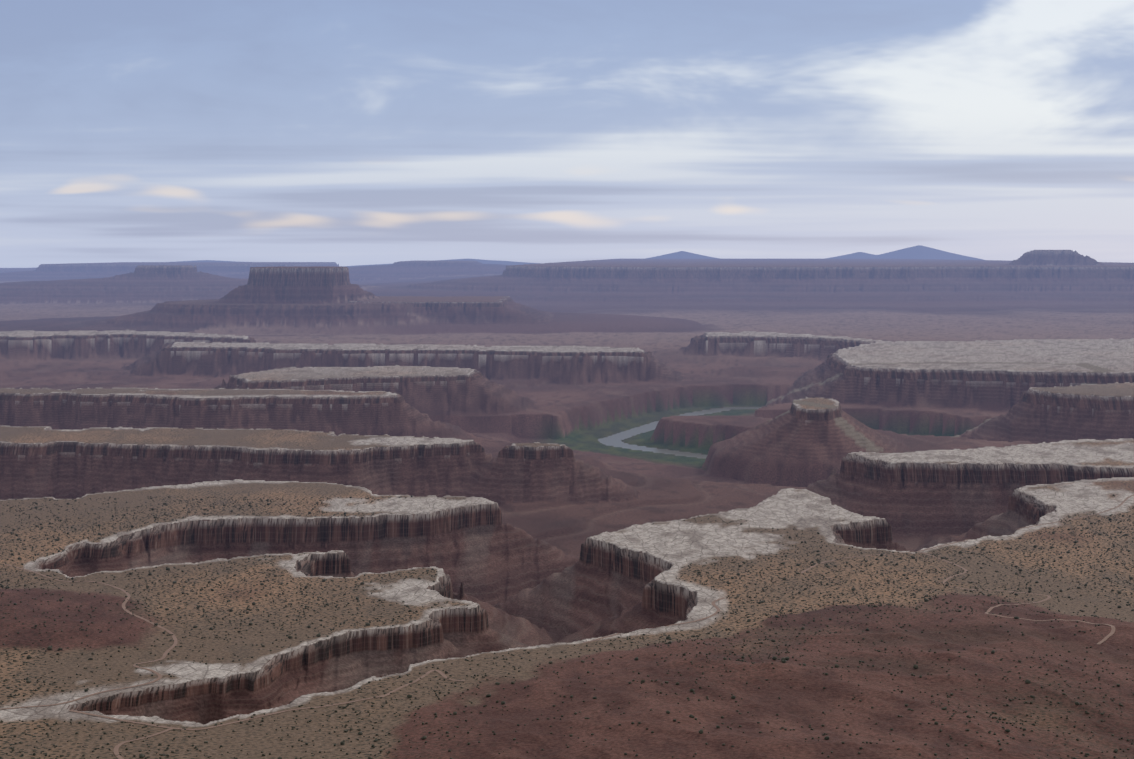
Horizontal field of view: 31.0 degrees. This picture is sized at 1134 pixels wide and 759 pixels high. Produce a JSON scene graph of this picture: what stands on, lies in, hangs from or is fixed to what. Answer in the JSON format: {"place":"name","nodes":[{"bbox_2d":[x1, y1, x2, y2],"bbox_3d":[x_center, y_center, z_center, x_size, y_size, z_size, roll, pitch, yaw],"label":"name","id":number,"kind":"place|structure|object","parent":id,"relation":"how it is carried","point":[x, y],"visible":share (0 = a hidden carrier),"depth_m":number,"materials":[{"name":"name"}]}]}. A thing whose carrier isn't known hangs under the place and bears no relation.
{"place":"outdoors","nodes":[
{"label":"outdoors","id":0,"kind":"place"},
{"bbox_2d":[0,250,1133,758],"bbox_3d":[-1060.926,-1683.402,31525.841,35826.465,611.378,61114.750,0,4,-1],"label":"canyon terrain","id":1,"kind":"structure","parent":0,"point":[476,410],"depth_m":3530.59,"materials":[{"name":"brown stone"}]},
{"bbox_2d":[0,494,1133,758],"bbox_3d":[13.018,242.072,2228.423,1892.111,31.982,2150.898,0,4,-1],"label":"shrubs","id":2,"kind":"object","parent":1,"relation":"on","point":[878,602],"visible":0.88,"depth_m":2232.95,"materials":[{"name":"green plant"}]},
{"bbox_2d":[0,495,1133,758],"bbox_3d":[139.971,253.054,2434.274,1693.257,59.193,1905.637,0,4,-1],"label":"dirt road","id":3,"kind":"structure","parent":0,"point":[116,751],"depth_m":2024.81,"materials":[{"name":"brown soil"}]},
{"bbox_2d":[0,0,1133,267],"label":"sky","id":4,"kind":"structure","parent":0,"point":[342,132],"materials":[{"name":"blue"}]},
{"bbox_2d":[178,245,982,266],"bbox_3d":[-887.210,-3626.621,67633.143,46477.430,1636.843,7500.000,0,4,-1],"label":"mountains","id":5,"kind":"structure","parent":0,"point":[919,252],"depth_m":70957.25,"materials":[{"name":"blue stone"}]},
{"bbox_2d":[598,407,760,458],"bbox_3d":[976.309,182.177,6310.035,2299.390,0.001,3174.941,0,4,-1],"label":"river water","id":6,"kind":"structure","parent":0,"point":[614,440],"depth_m":6348.05,"materials":[{"name":"grey liquid"}]}
]}

